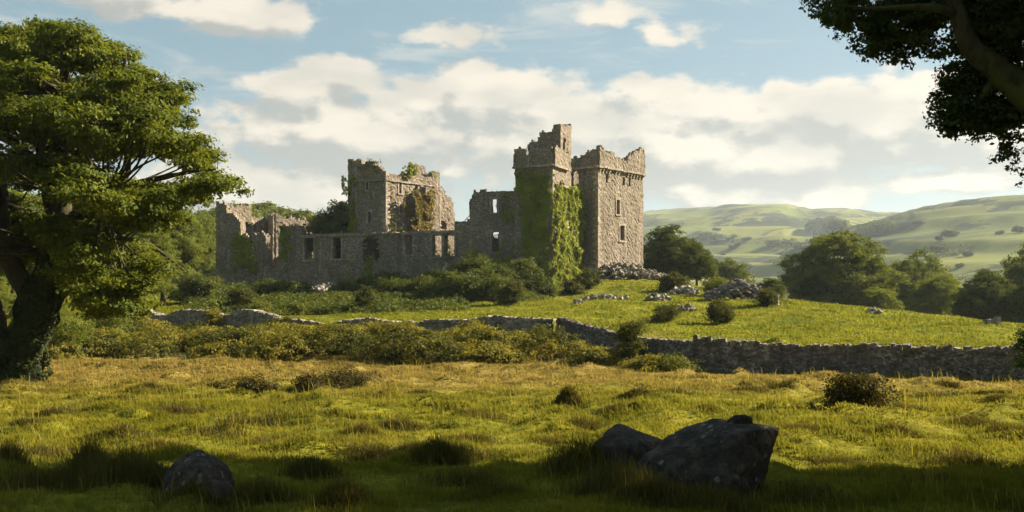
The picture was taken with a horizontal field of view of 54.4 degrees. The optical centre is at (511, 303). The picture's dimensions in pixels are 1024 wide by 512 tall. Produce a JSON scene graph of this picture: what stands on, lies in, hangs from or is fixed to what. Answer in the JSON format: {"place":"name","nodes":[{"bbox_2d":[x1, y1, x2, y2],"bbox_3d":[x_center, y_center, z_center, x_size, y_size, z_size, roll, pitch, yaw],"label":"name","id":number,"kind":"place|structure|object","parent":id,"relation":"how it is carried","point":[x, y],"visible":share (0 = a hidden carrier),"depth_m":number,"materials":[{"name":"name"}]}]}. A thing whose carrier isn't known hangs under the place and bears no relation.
{"place":"outdoors","nodes":[
{"label":"outdoors","id":0,"kind":"place"},
{"bbox_2d":[0,195,1023,511],"bbox_3d":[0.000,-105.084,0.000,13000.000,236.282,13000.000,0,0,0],"label":"ground","id":1,"kind":"structure","parent":0,"point":[976,223],"depth_m":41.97,"materials":[{"name":"plant"}]},
{"bbox_2d":[0,276,16,313],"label":"broadleaf tree","id":2,"kind":"object","parent":1,"relation":"on","point":[6,299],"visible":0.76,"depth_m":66.07,"materials":[{"name":"green plant"}]},
{"bbox_2d":[0,435,37,469],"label":"grass tussock","id":3,"kind":"object","parent":1,"relation":"on","point":[6,451],"depth_m":17.84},
{"bbox_2d":[0,186,44,311],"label":"broadleaf tree","id":4,"kind":"object","parent":1,"relation":"on","point":[28,196],"visible":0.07,"depth_m":74.88,"materials":[{"name":"green plant"}]},
{"bbox_2d":[12,440,78,461],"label":"grass tuft","id":5,"kind":"object","parent":1,"relation":"on","point":[44,450],"visible":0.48,"depth_m":20.28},
{"bbox_2d":[0,462,124,495],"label":"grass tussock","id":6,"kind":"object","parent":1,"relation":"on","point":[47,478],"depth_m":16.37,"materials":[{"name":"plant"}]},
{"bbox_2d":[48,307,97,356],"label":"bush","id":7,"kind":"object","parent":1,"relation":"on","point":[73,328],"visible":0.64,"depth_m":54.80,"materials":[{"name":"green plant"}]},
{"bbox_2d":[58,428,116,479],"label":"grass tussock","id":8,"kind":"object","parent":1,"relation":"on","point":[89,450],"depth_m":16.97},
{"bbox_2d":[71,309,135,341],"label":"bush","id":9,"kind":"object","parent":1,"relation":"on","point":[105,324],"visible":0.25,"depth_m":59.55,"materials":[{"name":"green plant"}]},
{"bbox_2d":[60,440,169,499],"bbox_3d":[-6.422,2.753,16.573,2.770,1.012,2.390,0,0,-35],"label":"grass tussock","id":10,"kind":"object","parent":1,"relation":"on","point":[115,467],"depth_m":16.37,"materials":[{"name":"plant"}]},
{"bbox_2d":[58,421,175,444],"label":"grass tuft","id":11,"kind":"object","parent":1,"relation":"on","point":[125,431],"visible":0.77,"depth_m":23.21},
{"bbox_2d":[0,14,254,380],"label":"great tree","id":12,"kind":"object","parent":1,"relation":"on","point":[68,128],"visible":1,"depth_m":36.15,"materials":[{"name":"green plant"}]},
{"bbox_2d":[0,240,76,382],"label":"trunk ivy","id":13,"kind":"object","parent":12,"relation":"attached to","point":[26,323],"visible":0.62,"depth_m":39.34,"materials":[{"name":"green plant"}]},
{"bbox_2d":[108,454,168,498],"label":"grass tussock","id":14,"kind":"object","parent":1,"relation":"on","point":[159,471],"depth_m":16.27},
{"bbox_2d":[119,230,181,305],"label":"broadleaf tree","id":15,"kind":"object","parent":1,"relation":"on","point":[157,240],"visible":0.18,"depth_m":77.86,"materials":[{"name":"green plant"}]},
{"bbox_2d":[139,403,214,415],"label":"grass tuft","id":16,"kind":"object","parent":1,"relation":"on","point":[179,409],"visible":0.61,"depth_m":28.96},
{"bbox_2d":[153,206,210,303],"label":"broadleaf tree","id":17,"kind":"object","parent":1,"relation":"on","point":[188,248],"visible":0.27,"depth_m":91.36,"materials":[{"name":"green plant"}]},
{"bbox_2d":[122,475,263,511],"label":"grass tussock","id":18,"kind":"object","parent":1,"relation":"on","point":[191,487],"depth_m":15.26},
{"bbox_2d":[164,273,221,305],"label":"bush","id":19,"kind":"object","parent":1,"relation":"on","point":[194,285],"visible":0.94,"depth_m":87.50,"materials":[{"name":"green plant"}]},
{"bbox_2d":[163,449,234,500],"bbox_3d":[-5.059,2.788,16.237,1.165,0.860,1.683,0,0,0],"label":"boulder","id":20,"kind":"object","parent":1,"relation":"on","point":[204,467],"visible":0.73,"depth_m":15.79,"materials":[{"name":"stone"}]},
{"bbox_2d":[189,208,215,273],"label":"broadleaf tree","id":21,"kind":"object","parent":1,"relation":"on","point":[209,228],"visible":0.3,"depth_m":139.02,"materials":[{"name":"green plant"}]},
{"bbox_2d":[134,309,282,327],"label":"dry stone wall","id":22,"kind":"structure","parent":1,"relation":"on","point":[234,318],"depth_m":69.71,"materials":[{"name":"stone"}]},
{"bbox_2d":[200,306,223,325],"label":"bush","id":23,"kind":"object","parent":1,"relation":"on","point":[213,312],"visible":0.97,"depth_m":69.26,"materials":[{"name":"green plant"}]},
{"bbox_2d":[151,418,273,444],"bbox_3d":[-7.085,2.939,23.079,3.321,0.568,2.600,0,0,-12],"label":"grass tussock","id":24,"kind":"object","parent":1,"relation":"on","point":[210,430],"depth_m":23.00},
{"bbox_2d":[221,285,259,312],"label":"bush","id":25,"kind":"object","parent":1,"relation":"on","point":[241,300],"visible":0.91,"depth_m":79.66,"materials":[{"name":"green plant"}]},
{"bbox_2d":[195,409,310,426],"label":"grass tuft","id":26,"kind":"object","parent":1,"relation":"on","point":[255,419],"visible":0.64,"depth_m":25.86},
{"bbox_2d":[223,373,289,394],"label":"bramble bush","id":27,"kind":"object","parent":1,"relation":"on","point":[249,383],"visible":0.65,"depth_m":34.73,"materials":[{"name":"green plant"}]},
{"bbox_2d":[236,275,288,293],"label":"bush","id":28,"kind":"object","parent":1,"relation":"on","point":[260,288],"visible":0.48,"depth_m":96.53,"materials":[{"name":"green plant"}]},
{"bbox_2d":[223,472,312,506],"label":"grass tussock","id":29,"kind":"object","parent":1,"relation":"on","point":[260,491],"depth_m":15.90,"materials":[{"name":"plant"}]},
{"bbox_2d":[264,278,316,293],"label":"bush","id":30,"kind":"object","parent":1,"relation":"on","point":[297,286],"visible":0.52,"depth_m":96.11,"materials":[{"name":"green plant"}]},
{"bbox_2d":[288,370,335,392],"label":"bramble bush","id":31,"kind":"object","parent":1,"relation":"on","point":[306,382],"visible":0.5,"depth_m":36.19,"materials":[{"name":"green plant"}]},
{"bbox_2d":[259,452,365,483],"bbox_3d":[-3.595,2.923,17.961,1.460,0.578,1.364,0,0,-44],"label":"grass tussock","id":32,"kind":"object","parent":1,"relation":"on","point":[308,466],"depth_m":17.74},
{"bbox_2d":[325,277,361,293],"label":"bush","id":33,"kind":"object","parent":1,"relation":"on","point":[339,286],"visible":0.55,"depth_m":97.73,"materials":[{"name":"green plant"}]},
{"bbox_2d":[296,473,397,511],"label":"grass tussock","id":34,"kind":"object","parent":1,"relation":"on","point":[336,492],"depth_m":15.16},
{"bbox_2d":[317,365,380,389],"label":"bramble bush","id":35,"kind":"object","parent":1,"relation":"on","point":[341,379],"visible":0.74,"depth_m":37.73,"materials":[{"name":"green plant"}]},
{"bbox_2d":[315,436,401,462],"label":"grass tuft","id":36,"kind":"object","parent":1,"relation":"on","point":[365,452],"visible":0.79,"depth_m":20.26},
{"bbox_2d":[44,311,674,372],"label":"bushes","id":37,"kind":"object","parent":1,"relation":"on","point":[295,340],"visible":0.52,"depth_m":54.12,"materials":[{"name":"green plant"}]},
{"bbox_2d":[334,421,388,439],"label":"grass tuft","id":38,"kind":"object","parent":1,"relation":"on","point":[363,427],"visible":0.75,"depth_m":23.86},
{"bbox_2d":[181,288,548,313],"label":"castle undergrowth","id":39,"kind":"object","parent":1,"relation":"on","point":[324,302],"visible":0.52,"depth_m":82.07,"materials":[{"name":"green plant"}]},
{"bbox_2d":[351,284,379,308],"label":"bush","id":40,"kind":"object","parent":1,"relation":"on","point":[364,295],"visible":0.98,"depth_m":77.82,"materials":[{"name":"green plant"}]},
{"bbox_2d":[374,276,414,298],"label":"bush","id":41,"kind":"object","parent":1,"relation":"on","point":[391,286],"visible":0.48,"depth_m":93.28,"materials":[{"name":"green plant"}]},
{"bbox_2d":[375,416,435,432],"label":"grass tuft","id":42,"kind":"object","parent":1,"relation":"on","point":[410,424],"visible":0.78,"depth_m":25.71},
{"bbox_2d":[398,273,434,297],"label":"bush","id":43,"kind":"object","parent":1,"relation":"on","point":[416,283],"visible":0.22,"depth_m":91.57,"materials":[{"name":"green plant"}]},
{"bbox_2d":[287,315,556,335],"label":"dry stone wall","id":44,"kind":"structure","parent":1,"relation":"on","point":[511,323],"depth_m":60.71,"materials":[{"name":"stone"}]},
{"bbox_2d":[215,124,646,288],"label":"ruined castle","id":45,"kind":"structure","parent":1,"relation":"on","point":[610,183],"depth_m":112.37,"materials":[{"name":"stone"}]},
{"bbox_2d":[230,230,262,274],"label":"ivy","id":46,"kind":"object","parent":45,"relation":"attached to","point":[243,260],"visible":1,"depth_m":116.10,"materials":[{"name":"green plant"}]},
{"bbox_2d":[275,225,292,266],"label":"ivy","id":47,"kind":"object","parent":45,"relation":"attached to","point":[285,243],"visible":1,"depth_m":114.47,"materials":[{"name":"green plant"}]},
{"bbox_2d":[302,208,353,258],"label":"bush","id":48,"kind":"object","parent":45,"relation":"on","point":[319,222],"visible":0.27,"depth_m":114.91,"materials":[{"name":"green plant"}]},
{"bbox_2d":[322,199,349,258],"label":"bush","id":49,"kind":"object","parent":45,"relation":"on","point":[340,206],"visible":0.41,"depth_m":114.60,"materials":[{"name":"green plant"}]},
{"bbox_2d":[341,175,357,232],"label":"ivy","id":50,"kind":"object","parent":45,"relation":"attached to","point":[347,189],"visible":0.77,"depth_m":114.16,"materials":[{"name":"green plant"}]},
{"bbox_2d":[411,189,437,231],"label":"ivy","id":51,"kind":"object","parent":45,"relation":"attached to","point":[423,205],"visible":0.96,"depth_m":114.61,"materials":[{"name":"green plant"}]},
{"bbox_2d":[513,167,554,282],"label":"ivy","id":52,"kind":"object","parent":45,"relation":"attached to","point":[540,226],"visible":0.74,"depth_m":103.49,"materials":[{"name":"green plant"}]},
{"bbox_2d":[552,180,586,290],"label":"ivy","id":53,"kind":"object","parent":45,"relation":"attached to","point":[566,232],"visible":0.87,"depth_m":106.32,"materials":[{"name":"green plant"}]},
{"bbox_2d":[393,430,490,467],"bbox_3d":[-1.401,2.836,19.521,1.661,0.771,1.238,0,0,20],"label":"grass tussock","id":54,"kind":"object","parent":1,"relation":"on","point":[446,450],"depth_m":19.36,"materials":[{"name":"plant"}]},
{"bbox_2d":[414,266,486,301],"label":"bush","id":55,"kind":"object","parent":1,"relation":"on","point":[455,286],"visible":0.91,"depth_m":88.70,"materials":[{"name":"green plant"}]},
{"bbox_2d":[397,461,539,490],"bbox_3d":[-0.731,3.030,17.003,2.633,0.568,2.080,0,0,30],"label":"grass tussock","id":56,"kind":"object","parent":1,"relation":"on","point":[453,477],"depth_m":16.97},
{"bbox_2d":[445,250,494,280],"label":"bush","id":57,"kind":"object","parent":1,"relation":"on","point":[476,262],"visible":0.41,"depth_m":97.97,"materials":[{"name":"green plant"}]},
{"bbox_2d":[425,431,515,446],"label":"grass tuft","id":58,"kind":"object","parent":1,"relation":"on","point":[482,437],"visible":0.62,"depth_m":23.84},
{"bbox_2d":[440,440,521,464],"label":"grass tuft","id":59,"kind":"object","parent":1,"relation":"on","point":[478,452],"visible":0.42,"depth_m":20.22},
{"bbox_2d":[449,406,519,421],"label":"grass tuft","id":60,"kind":"object","parent":1,"relation":"on","point":[482,415],"visible":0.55,"depth_m":27.95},
{"bbox_2d":[431,478,544,499],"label":"grass tussock","id":61,"kind":"object","parent":1,"relation":"on","point":[494,486],"depth_m":15.97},
{"bbox_2d":[467,274,524,302],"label":"bush","id":62,"kind":"object","parent":1,"relation":"on","point":[486,294],"visible":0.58,"depth_m":88.87,"materials":[{"name":"green plant"}]},
{"bbox_2d":[483,260,531,290],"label":"bush","id":63,"kind":"object","parent":1,"relation":"on","point":[502,269],"visible":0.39,"depth_m":95.82,"materials":[{"name":"green plant"}]},
{"bbox_2d":[493,279,527,304],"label":"bush","id":64,"kind":"object","parent":1,"relation":"on","point":[509,291],"visible":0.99,"depth_m":83.70,"materials":[{"name":"green plant"}]},
{"bbox_2d":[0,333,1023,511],"bbox_3d":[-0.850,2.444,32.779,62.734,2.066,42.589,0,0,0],"label":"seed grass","id":65,"kind":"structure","parent":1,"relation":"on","point":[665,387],"depth_m":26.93,"materials":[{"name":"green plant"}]},
{"bbox_2d":[1,279,1023,359],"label":"pasture grass","id":66,"kind":"structure","parent":1,"relation":"on","point":[900,322],"depth_m":70.00,"materials":[{"name":"plant"}]},
{"bbox_2d":[506,257,539,287],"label":"bush","id":67,"kind":"object","parent":1,"relation":"on","point":[523,263],"visible":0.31,"depth_m":97.92,"materials":[{"name":"green plant"}]},
{"bbox_2d":[513,265,561,297],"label":"bush","id":68,"kind":"object","parent":1,"relation":"on","point":[540,283],"visible":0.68,"depth_m":96.94,"materials":[{"name":"green plant"}]},
{"bbox_2d":[520,425,613,480],"bbox_3d":[1.323,2.672,17.954,2.012,1.019,1.865,0,0,40],"label":"grass tussock","id":69,"kind":"object","parent":1,"relation":"on","point":[562,459],"depth_m":17.73,"materials":[{"name":"plant"}]},
{"bbox_2d":[551,384,585,406],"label":"grass tussock","id":70,"kind":"object","parent":1,"relation":"on","point":[568,394],"depth_m":30.33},
{"bbox_2d":[558,277,587,295],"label":"bush","id":71,"kind":"object","parent":1,"relation":"on","point":[570,286],"visible":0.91,"depth_m":100.48,"materials":[{"name":"green plant"}]},
{"bbox_2d":[573,266,603,288],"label":"bush","id":72,"kind":"object","parent":1,"relation":"on","point":[588,279],"visible":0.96,"depth_m":102.80,"materials":[{"name":"green plant"}]},
{"bbox_2d":[558,414,624,431],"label":"grass tussock","id":73,"kind":"object","parent":1,"relation":"on","point":[592,424],"depth_m":25.75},
{"bbox_2d":[520,447,694,507],"bbox_3d":[1.865,2.776,15.995,3.545,0.924,2.310,0,0,0],"label":"grass tussock","id":74,"kind":"object","parent":1,"relation":"on","point":[594,482],"depth_m":15.93,"materials":[{"name":"plant"}]},
{"bbox_2d":[555,317,691,362],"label":"dry stone wall","id":75,"kind":"structure","parent":1,"relation":"on","point":[598,336],"depth_m":54.84,"materials":[{"name":"stone"}]},
{"bbox_2d":[591,423,661,471],"bbox_3d":[2.151,2.704,18.482,1.338,1.015,1.978,0,0,42],"label":"boulder","id":76,"kind":"object","parent":1,"relation":"on","point":[621,438],"visible":0.51,"depth_m":17.78,"materials":[{"name":"stone"}]},
{"bbox_2d":[585,262,667,279],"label":"rubble heap","id":77,"kind":"object","parent":1,"relation":"on","point":[616,271],"visible":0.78,"depth_m":109.53,"materials":[{"name":"stone"}]},
{"bbox_2d":[607,318,650,360],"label":"bush","id":78,"kind":"object","parent":1,"relation":"on","point":[630,347],"visible":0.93,"depth_m":50.26,"materials":[{"name":"green plant"}]},
{"bbox_2d":[575,467,718,511],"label":"grass tussock","id":79,"kind":"object","parent":1,"relation":"on","point":[652,486],"depth_m":15.23,"materials":[{"name":"plant"}]},
{"bbox_2d":[646,301,682,323],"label":"bush","id":80,"kind":"object","parent":1,"relation":"on","point":[667,313],"visible":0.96,"depth_m":67.67,"materials":[{"name":"green plant"}]},
{"bbox_2d":[643,224,697,279],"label":"broadleaf tree","id":81,"kind":"object","parent":1,"relation":"on","point":[663,252],"visible":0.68,"depth_m":120.30,"materials":[{"name":"green plant"}]},
{"bbox_2d":[656,270,694,291],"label":"bush","id":82,"kind":"object","parent":1,"relation":"on","point":[670,281],"visible":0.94,"depth_m":98.29,"materials":[{"name":"green plant"}]},
{"bbox_2d":[657,350,708,372],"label":"bush","id":83,"kind":"object","parent":1,"relation":"on","point":[680,363],"visible":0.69,"depth_m":46.02,"materials":[{"name":"green plant"}]},
{"bbox_2d":[675,241,720,285],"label":"broadleaf tree","id":84,"kind":"object","parent":1,"relation":"on","point":[697,263],"visible":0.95,"depth_m":115.80,"materials":[{"name":"green plant"}]},
{"bbox_2d":[628,418,778,495],"bbox_3d":[3.269,2.671,17.143,2.687,1.363,2.500,0,0,0],"label":"boulder","id":85,"kind":"object","parent":1,"relation":"on","point":[721,451],"visible":0.64,"depth_m":16.48,"materials":[{"name":"stone"}]},
{"bbox_2d":[605,476,805,511],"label":"grass tussock","id":86,"kind":"object","parent":1,"relation":"on","point":[718,492],"depth_m":15.29,"materials":[{"name":"plant"}]},
{"bbox_2d":[701,297,739,323],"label":"bush","id":87,"kind":"object","parent":1,"relation":"on","point":[718,311],"visible":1,"depth_m":66.66,"materials":[{"name":"green plant"}]},
{"bbox_2d":[710,256,756,282],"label":"broadleaf tree","id":88,"kind":"object","parent":1,"relation":"on","point":[727,271],"visible":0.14,"depth_m":163.79,"materials":[{"name":"green plant"}]},
{"bbox_2d":[686,489,780,511],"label":"grass tussock","id":89,"kind":"object","parent":1,"relation":"on","point":[742,510],"depth_m":15.25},
{"bbox_2d":[702,278,773,300],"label":"rubble heap","id":90,"kind":"object","parent":1,"relation":"on","point":[736,288],"visible":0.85,"depth_m":87.36,"materials":[{"name":"stone"}]},
{"bbox_2d":[752,286,786,306],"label":"bush","id":91,"kind":"object","parent":1,"relation":"on","point":[767,297],"visible":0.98,"depth_m":79.53,"materials":[{"name":"green plant"}]},
{"bbox_2d":[755,277,788,298],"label":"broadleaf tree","id":92,"kind":"object","parent":1,"relation":"on","point":[779,289],"visible":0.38,"depth_m":111.11,"materials":[{"name":"green plant"}]},
{"bbox_2d":[764,237,802,250],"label":"copse","id":93,"kind":"object","parent":1,"relation":"on","point":[786,244],"visible":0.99,"depth_m":1072.18,"materials":[{"name":"green plant"}]},
{"bbox_2d":[743,476,885,511],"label":"grass tussock","id":94,"kind":"object","parent":1,"relation":"on","point":[809,491],"depth_m":16.29,"materials":[{"name":"plant"}]},
{"bbox_2d":[805,215,851,234],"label":"copse","id":95,"kind":"object","parent":1,"relation":"on","point":[824,224],"visible":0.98,"depth_m":1343.12,"materials":[{"name":"green plant"}]},
{"bbox_2d":[773,228,911,305],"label":"broadleaf tree","id":96,"kind":"object","parent":1,"relation":"on","point":[823,276],"visible":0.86,"depth_m":120.81,"materials":[{"name":"green plant"}]},
{"bbox_2d":[789,447,905,467],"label":"grass tussock","id":97,"kind":"object","parent":1,"relation":"on","point":[829,460],"depth_m":20.30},
{"bbox_2d":[689,334,1023,380],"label":"dry stone wall","id":98,"kind":"structure","parent":1,"relation":"on","point":[719,354],"depth_m":45.17,"materials":[{"name":"stone"}]},
{"bbox_2d":[814,369,904,410],"bbox_3d":[10.211,2.727,29.388,2.537,1.662,2.220,0,0,0],"label":"bramble bush","id":99,"kind":"object","parent":1,"relation":"on","point":[862,390],"visible":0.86,"depth_m":28.89,"materials":[{"name":"green plant"}]},
{"bbox_2d":[854,219,898,236],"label":"copse","id":100,"kind":"object","parent":1,"relation":"on","point":[869,229],"visible":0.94,"depth_m":890.53,"materials":[{"name":"green plant"}]},
{"bbox_2d":[855,286,903,309],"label":"broadleaf tree","id":101,"kind":"object","parent":1,"relation":"on","point":[879,297],"visible":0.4,"depth_m":114.90,"materials":[{"name":"green plant"}]},
{"bbox_2d":[869,421,937,438],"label":"grass tussock","id":102,"kind":"object","parent":1,"relation":"on","point":[890,425],"depth_m":23.67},
{"bbox_2d":[798,0,1023,187],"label":"overhanging tree","id":103,"kind":"object","parent":1,"relation":"on","point":[986,41],"visible":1,"depth_m":20.32,"materials":[{"name":"green plant"}]},
{"bbox_2d":[873,247,954,311],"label":"broadleaf tree","id":104,"kind":"object","parent":1,"relation":"on","point":[915,270],"visible":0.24,"depth_m":133.33,"materials":[{"name":"green plant"}]},
{"bbox_2d":[903,273,962,315],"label":"broadleaf tree","id":105,"kind":"object","parent":1,"relation":"on","point":[939,288],"visible":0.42,"depth_m":120.87,"materials":[{"name":"green plant"}]},
{"bbox_2d":[881,447,1017,469],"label":"grass tuft","id":106,"kind":"object","parent":1,"relation":"on","point":[966,458],"visible":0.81,"depth_m":20.27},
{"bbox_2d":[939,413,1005,428],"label":"grass tuft","id":107,"kind":"object","parent":1,"relation":"on","point":[970,418],"visible":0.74,"depth_m":25.74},
{"bbox_2d":[947,267,1020,322],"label":"broadleaf tree","id":108,"kind":"object","parent":1,"relation":"on","point":[983,297],"visible":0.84,"depth_m":100.76,"materials":[{"name":"green plant"}]},
{"bbox_2d":[961,420,1023,437],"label":"grass tussock","id":109,"kind":"object","parent":1,"relation":"on","point":[1004,427],"depth_m":23.93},
{"bbox_2d":[995,241,1023,307],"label":"broadleaf tree","id":110,"kind":"object","parent":1,"relation":"on","point":[1014,270],"visible":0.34,"depth_m":109.63,"materials":[{"name":"green plant"}]},
{"bbox_2d":[1004,320,1023,370],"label":"bush","id":111,"kind":"object","parent":1,"relation":"on","point":[1019,358],"visible":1,"depth_m":36.09,"materials":[{"name":"green plant"}]},
{"bbox_2d":[1008,274,1023,322],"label":"broadleaf tree","id":112,"kind":"object","parent":1,"relation":"on","point":[1019,316],"visible":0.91,"depth_m":98.28,"materials":[{"name":"green plant"}]},
{"bbox_2d":[0,0,1023,233],"label":"sky","id":113,"kind":"structure","parent":0,"point":[725,101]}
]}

